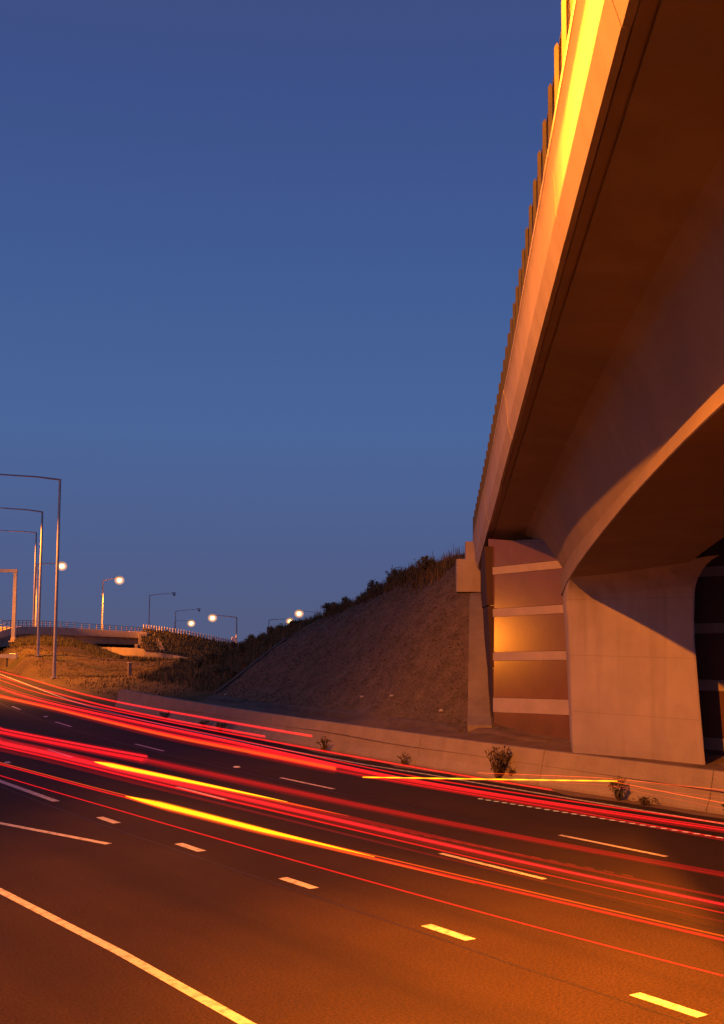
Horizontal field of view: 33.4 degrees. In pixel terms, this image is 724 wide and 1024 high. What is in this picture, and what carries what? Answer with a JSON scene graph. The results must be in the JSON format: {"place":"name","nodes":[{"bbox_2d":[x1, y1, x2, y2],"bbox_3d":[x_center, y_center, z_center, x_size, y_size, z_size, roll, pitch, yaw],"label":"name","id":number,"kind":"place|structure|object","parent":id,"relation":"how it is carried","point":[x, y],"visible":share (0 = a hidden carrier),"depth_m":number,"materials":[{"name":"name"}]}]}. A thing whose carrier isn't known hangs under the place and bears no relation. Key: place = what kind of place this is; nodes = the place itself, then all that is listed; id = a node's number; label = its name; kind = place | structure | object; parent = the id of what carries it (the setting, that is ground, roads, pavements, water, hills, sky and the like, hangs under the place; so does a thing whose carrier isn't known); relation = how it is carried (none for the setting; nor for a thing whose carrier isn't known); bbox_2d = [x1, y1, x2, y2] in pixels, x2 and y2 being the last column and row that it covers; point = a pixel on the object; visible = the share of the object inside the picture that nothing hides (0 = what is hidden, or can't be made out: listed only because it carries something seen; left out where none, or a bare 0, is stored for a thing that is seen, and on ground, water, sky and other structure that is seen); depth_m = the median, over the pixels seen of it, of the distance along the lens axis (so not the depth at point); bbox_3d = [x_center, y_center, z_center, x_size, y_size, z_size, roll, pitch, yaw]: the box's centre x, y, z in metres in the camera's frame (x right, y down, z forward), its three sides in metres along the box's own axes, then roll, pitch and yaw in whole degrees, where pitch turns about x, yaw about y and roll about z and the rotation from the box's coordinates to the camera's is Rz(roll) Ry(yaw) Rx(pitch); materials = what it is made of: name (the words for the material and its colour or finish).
{"place":"outdoors","nodes":[
{"label":"outdoors","id":0,"kind":"place"},
{"bbox_2d":[0,617,321,705],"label":"grass verge","id":1,"kind":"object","parent":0,"point":[22,665],"depth_m":108.52,"materials":[{"name":"plant"}]},
{"bbox_2d":[0,653,16,666],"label":"guard rail","id":2,"kind":"object","parent":1,"relation":"on","point":[11,656],"visible":1,"depth_m":109.91,"materials":[{"name":"metal"}]},
{"bbox_2d":[0,569,17,646],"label":"sign gantry","id":3,"kind":"object","parent":1,"relation":"on","point":[14,608],"visible":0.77,"depth_m":140.02,"materials":[{"name":"metal"}]},
{"bbox_2d":[0,530,36,636],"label":"street lamp","id":4,"kind":"object","parent":1,"relation":"on","point":[34,573],"visible":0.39,"depth_m":170.65,"materials":[{"name":"metal"}]},
{"bbox_2d":[0,507,42,656],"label":"street lamp","id":5,"kind":"object","parent":1,"relation":"on","point":[39,605],"visible":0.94,"depth_m":125.53,"materials":[{"name":"metal"}]},
{"bbox_2d":[0,474,60,678],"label":"street lamp","id":6,"kind":"object","parent":1,"relation":"on","point":[56,596],"visible":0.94,"depth_m":97.64,"materials":[{"name":"metal"}]},
{"bbox_2d":[35,562,63,624],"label":"street lamp","id":7,"kind":"object","parent":1,"relation":"on","point":[61,565],"visible":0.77,"depth_m":186.89,"materials":[{"name":"metal"}]},
{"bbox_2d":[0,620,149,678],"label":"overpass","id":8,"kind":"object","parent":1,"relation":"on","point":[98,637],"visible":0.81,"depth_m":181.79,"materials":[{"name":"concrete"}]},
{"bbox_2d":[101,576,121,629],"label":"street lamp","id":9,"kind":"object","parent":8,"relation":"on","point":[119,579],"visible":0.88,"depth_m":194.73,"materials":[{"name":"metal"}]},
{"bbox_2d":[0,635,187,660],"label":"ground cover","id":10,"kind":"object","parent":1,"relation":"on","point":[26,640],"visible":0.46,"depth_m":139.34,"materials":[{"name":"green plant"}]},
{"bbox_2d":[127,662,131,675],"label":"marker post","id":11,"kind":"object","parent":1,"relation":"on","point":[129,668],"visible":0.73,"depth_m":94.69,"materials":[{"name":"concrete"}]},
{"bbox_2d":[101,647,186,658],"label":"retaining wall","id":12,"kind":"structure","parent":1,"relation":"on","point":[135,652],"depth_m":176.79,"materials":[{"name":"concrete"}]},
{"bbox_2d":[156,665,169,671],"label":"shrub","id":13,"kind":"object","parent":1,"relation":"on","point":[162,668],"visible":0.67,"depth_m":85.78,"materials":[{"name":"green plant"}]},
{"bbox_2d":[178,657,184,668],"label":"shrub","id":14,"kind":"object","parent":1,"relation":"on","point":[181,660],"visible":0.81,"depth_m":86.00,"materials":[{"name":"green plant"}]},
{"bbox_2d":[194,655,205,666],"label":"shrub","id":15,"kind":"object","parent":1,"relation":"on","point":[198,660],"visible":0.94,"depth_m":82.70,"materials":[{"name":"green plant"}]},
{"bbox_2d":[203,652,217,662],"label":"shrub","id":16,"kind":"object","parent":1,"relation":"on","point":[209,656],"visible":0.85,"depth_m":82.39,"materials":[{"name":"green plant"}]},
{"bbox_2d":[210,614,236,641],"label":"street lamp","id":17,"kind":"object","parent":1,"relation":"on","point":[212,617],"visible":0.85,"depth_m":229.86,"materials":[{"name":"metal"}]},
{"bbox_2d":[219,641,228,657],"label":"shrub","id":18,"kind":"object","parent":1,"relation":"on","point":[225,645],"visible":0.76,"depth_m":81.84,"materials":[{"name":"green plant"}]},
{"bbox_2d":[136,610,326,691],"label":"tall grass","id":19,"kind":"structure","parent":1,"relation":"on","point":[153,674],"depth_m":79.39,"materials":[{"name":"green plant"}]},
{"bbox_2d":[230,641,237,648],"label":"shrub","id":20,"kind":"object","parent":1,"relation":"on","point":[233,644],"visible":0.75,"depth_m":86.09,"materials":[{"name":"green plant"}]},
{"bbox_2d":[236,640,247,655],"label":"shrub","id":21,"kind":"object","parent":1,"relation":"on","point":[243,644],"visible":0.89,"depth_m":77.94,"materials":[{"name":"green plant"}]},
{"bbox_2d":[244,636,254,643],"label":"shrub","id":22,"kind":"object","parent":1,"relation":"on","point":[251,640],"visible":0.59,"depth_m":84.90,"materials":[{"name":"green plant"}]},
{"bbox_2d":[213,638,286,694],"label":"garden edging","id":23,"kind":"object","parent":1,"relation":"on","point":[234,678],"visible":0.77,"depth_m":71.25,"materials":[{"name":"grey concrete"}]},
{"bbox_2d":[256,635,262,643],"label":"shrub","id":24,"kind":"object","parent":1,"relation":"on","point":[258,638],"visible":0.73,"depth_m":81.34,"materials":[{"name":"green plant"}]},
{"bbox_2d":[266,625,274,637],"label":"shrub","id":25,"kind":"object","parent":1,"relation":"on","point":[270,628],"visible":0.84,"depth_m":82.35,"materials":[{"name":"green plant"}]},
{"bbox_2d":[285,621,297,626],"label":"shrub","id":26,"kind":"object","parent":1,"relation":"on","point":[290,624],"visible":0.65,"depth_m":80.87,"materials":[{"name":"green plant"}]},
{"bbox_2d":[141,631,218,656],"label":"embankment","id":27,"kind":"structure","parent":0,"point":[145,647],"depth_m":178.88,"materials":[{"name":"green plant"}]},
{"bbox_2d":[148,592,175,625],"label":"street lamp","id":28,"kind":"object","parent":27,"relation":"on","point":[173,593],"visible":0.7,"depth_m":215.30,"materials":[{"name":"metal"}]},
{"bbox_2d":[139,627,229,656],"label":"ground cover","id":29,"kind":"object","parent":27,"relation":"on","point":[181,639],"visible":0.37,"depth_m":183.96,"materials":[{"name":"green plant"}]},
{"bbox_2d":[143,624,236,642],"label":"roadside fence","id":30,"kind":"object","parent":27,"relation":"on","point":[187,632],"visible":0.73,"depth_m":193.15,"materials":[{"name":"metal"}]},
{"bbox_2d":[175,608,199,628],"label":"street lamp","id":31,"kind":"object","parent":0,"point":[182,610],"visible":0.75,"depth_m":235.17,"materials":[{"name":"metal"}]},
{"bbox_2d":[0,0,561,642],"label":"sky","id":32,"kind":"structure","parent":0,"point":[261,260],"materials":[{"name":"blue"}]},
{"bbox_2d":[0,670,723,1023],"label":"road","id":33,"kind":"structure","parent":0,"point":[252,948],"depth_m":20.87,"materials":[{"name":"grey asphalt"}]},
{"bbox_2d":[0,780,58,801],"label":"nose line","id":34,"kind":"object","parent":33,"relation":"on","point":[28,791],"visible":1,"depth_m":32.94,"materials":[{"name":"paint"}]},
{"bbox_2d":[0,822,110,843],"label":"chevron line","id":35,"kind":"object","parent":33,"relation":"on","point":[59,834],"visible":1,"depth_m":26.27,"materials":[{"name":"paint"}]},
{"bbox_2d":[0,888,255,1023],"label":"edge line","id":36,"kind":"object","parent":33,"relation":"on","point":[196,995],"visible":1,"depth_m":16.16,"materials":[{"name":"paint"}]},
{"bbox_2d":[46,749,546,878],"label":"lane line","id":37,"kind":"object","parent":33,"relation":"on","point":[530,875],"visible":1,"depth_m":23.61,"materials":[{"name":"paint"}]},
{"bbox_2d":[11,706,665,856],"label":"lane line","id":38,"kind":"object","parent":33,"relation":"on","point":[559,835],"visible":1,"depth_m":26.07,"materials":[{"name":"paint"}]},
{"bbox_2d":[0,786,690,1023],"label":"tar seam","id":39,"kind":"object","parent":33,"relation":"on","point":[389,921],"visible":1,"depth_m":18.09,"materials":[{"name":"black asphalt"}]},
{"bbox_2d":[0,674,723,823],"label":"shoulder line","id":40,"kind":"object","parent":33,"relation":"on","point":[390,768],"visible":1,"depth_m":38.12,"materials":[{"name":"paint"}]},
{"bbox_2d":[0,736,723,930],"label":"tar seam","id":41,"kind":"object","parent":33,"relation":"on","point":[405,849],"visible":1,"depth_m":24.07,"materials":[{"name":"black asphalt"}]},
{"bbox_2d":[0,703,723,872],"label":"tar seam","id":42,"kind":"object","parent":33,"relation":"on","point":[399,805],"visible":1,"depth_m":30.20,"materials":[{"name":"black asphalt"}]},
{"bbox_2d":[96,817,707,1016],"bbox_3d":[4.900,5.785,12.843,0.226,0.001,38.672,4,-7,-35],"label":"merge line","id":43,"kind":"object","parent":33,"relation":"on","point":[667,1004],"visible":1,"depth_m":17.64,"materials":[{"name":"paint"}]},
{"bbox_2d":[106,705,723,818],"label":"dirt strip","id":44,"kind":"object","parent":33,"relation":"on","point":[564,792],"visible":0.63,"depth_m":37.13,"materials":[{"name":"brown soil"}]},
{"bbox_2d":[159,711,169,718],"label":"weed","id":45,"kind":"object","parent":44,"relation":"on","point":[167,714],"visible":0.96,"depth_m":59.14,"materials":[{"name":"green plant"}]},
{"bbox_2d":[199,720,208,727],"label":"weed","id":46,"kind":"object","parent":44,"relation":"on","point":[202,722],"visible":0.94,"depth_m":54.04,"materials":[{"name":"green plant"}]},
{"bbox_2d":[215,721,229,731],"bbox_3d":[-6.086,9.292,52.075,0.622,0.553,0.607,4,-7,-35],"label":"weed","id":47,"kind":"object","parent":44,"relation":"on","point":[221,725],"visible":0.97,"depth_m":51.97,"materials":[{"name":"green plant"}]},
{"bbox_2d":[316,736,331,751],"bbox_3d":[-1.409,8.481,43.934,0.498,0.662,0.545,-3,-7,33],"label":"weed","id":48,"kind":"object","parent":44,"relation":"on","point":[323,742],"visible":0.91,"depth_m":43.90,"materials":[{"name":"green plant"}]},
{"bbox_2d":[397,752,410,764],"bbox_3d":[1.391,8.187,39.921,0.455,0.508,0.469,-3,-6,28],"label":"weed","id":49,"kind":"object","parent":44,"relation":"on","point":[403,762],"visible":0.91,"depth_m":39.89,"materials":[{"name":"green plant"}]},
{"bbox_2d":[485,746,512,779],"bbox_3d":[4.087,7.528,36.082,0.873,1.127,0.860,4,-7,-35],"label":"weed","id":50,"kind":"object","parent":44,"relation":"on","point":[499,766],"visible":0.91,"depth_m":36.00,"materials":[{"name":"plant"}]},
{"bbox_2d":[508,766,516,775],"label":"weed","id":51,"kind":"object","parent":44,"relation":"on","point":[511,771],"visible":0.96,"depth_m":35.78,"materials":[{"name":"green plant"}]},
{"bbox_2d":[608,776,629,800],"bbox_3d":[6.718,7.348,31.941,0.566,0.711,0.624,4,-7,-35],"label":"weed","id":52,"kind":"object","parent":44,"relation":"on","point":[618,796],"visible":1,"depth_m":31.86,"materials":[{"name":"green plant"}]},
{"bbox_2d":[633,796,657,805],"bbox_3d":[7.287,7.466,31.075,0.411,0.311,0.633,4,-7,-35],"label":"weed","id":53,"kind":"object","parent":44,"relation":"on","point":[644,802],"visible":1,"depth_m":31.00,"materials":[{"name":"plant"}]},
{"bbox_2d":[115,690,723,814],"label":"concrete barrier","id":54,"kind":"object","parent":33,"relation":"on","point":[557,769],"visible":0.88,"depth_m":37.78,"materials":[{"name":"grey concrete"}]},
{"bbox_2d":[215,554,513,735],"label":"embankment","id":55,"kind":"structure","parent":0,"point":[425,700],"depth_m":56.52,"materials":[{"name":"brown soil"}]},
{"bbox_2d":[321,602,333,614],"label":"shrub","id":56,"kind":"object","parent":55,"relation":"on","point":[327,606],"visible":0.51,"depth_m":81.92,"materials":[{"name":"green plant"}]},
{"bbox_2d":[214,555,466,730],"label":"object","id":57,"kind":"structure","parent":55,"relation":"on","point":[318,626],"depth_m":62.76,"materials":[{"name":"brown plant"}]},
{"bbox_2d":[330,601,337,612],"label":"shrub","id":58,"kind":"object","parent":57,"relation":"on","point":[333,605],"visible":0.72,"depth_m":80.30,"materials":[{"name":"green plant"}]},
{"bbox_2d":[372,582,380,594],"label":"shrub","id":59,"kind":"object","parent":57,"relation":"on","point":[375,587],"visible":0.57,"depth_m":69.51,"materials":[{"name":"green plant"}]},
{"bbox_2d":[385,565,403,582],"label":"shrub","id":60,"kind":"object","parent":57,"relation":"on","point":[393,571],"visible":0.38,"depth_m":67.22,"materials":[{"name":"green plant"}]},
{"bbox_2d":[394,574,404,585],"bbox_3d":[2.071,3.662,64.343,0.610,0.680,0.880,5,-7,-40],"label":"shrub","id":61,"kind":"object","parent":57,"relation":"on","point":[397,578],"visible":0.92,"depth_m":64.25,"materials":[{"name":"green plant"}]},
{"bbox_2d":[413,555,436,575],"bbox_3d":[3.305,2.781,61.175,1.183,1.148,1.706,-1,-6,18],"label":"shrub","id":62,"kind":"object","parent":57,"relation":"on","point":[424,561],"visible":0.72,"depth_m":60.80,"materials":[{"name":"green plant"}]},
{"bbox_2d":[341,597,347,610],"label":"shrub","id":63,"kind":"object","parent":55,"relation":"on","point":[344,599],"visible":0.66,"depth_m":78.37,"materials":[{"name":"green plant"}]},
{"bbox_2d":[367,579,378,587],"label":"shrub","id":64,"kind":"object","parent":55,"relation":"on","point":[370,584],"visible":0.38,"depth_m":72.29,"materials":[{"name":"green plant"}]},
{"bbox_2d":[313,546,464,617],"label":"crest grass","id":65,"kind":"structure","parent":55,"relation":"on","point":[436,571],"depth_m":62.64,"materials":[{"name":"plant"}]},
{"bbox_2d":[386,575,393,588],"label":"shrub","id":66,"kind":"object","parent":55,"relation":"on","point":[389,578],"visible":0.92,"depth_m":66.46,"materials":[{"name":"green plant"}]},
{"bbox_2d":[172,698,723,791],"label":"dirt verge","id":67,"kind":"structure","parent":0,"point":[561,744],"depth_m":45.25,"materials":[{"name":"brown soil"}]},
{"bbox_2d":[208,695,242,702],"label":"kerb","id":68,"kind":"structure","parent":67,"relation":"on","point":[225,699],"depth_m":64.64,"materials":[{"name":"grey concrete"}]},
{"bbox_2d":[255,703,462,731],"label":"kerb","id":69,"kind":"structure","parent":67,"relation":"on","point":[402,723],"depth_m":53.95,"materials":[{"name":"grey concrete"}]},
{"bbox_2d":[467,593,491,731],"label":"concrete wing wall","id":70,"kind":"structure","parent":67,"relation":"on","point":[479,715],"depth_m":49.02,"materials":[{"name":"grey concrete"}]},
{"bbox_2d":[470,728,552,741],"bbox_3d":[5.490,8.358,45.006,1.850,0.490,5.000,4,-7,-35],"label":"dirt heap","id":71,"kind":"object","parent":67,"relation":"on","point":[506,734],"visible":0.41,"depth_m":44.41,"materials":[{"name":"brown soil"}]},
{"bbox_2d":[456,537,723,754],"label":"bridge abutment","id":72,"kind":"object","parent":67,"relation":"on","point":[516,583],"visible":0.45,"depth_m":44.44,"materials":[{"name":"concrete"}]},
{"bbox_2d":[473,0,723,764],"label":"road bridge","id":73,"kind":"structure","parent":72,"relation":"on","point":[602,476],"depth_m":21.95,"materials":[{"name":"concrete"}]}
]}

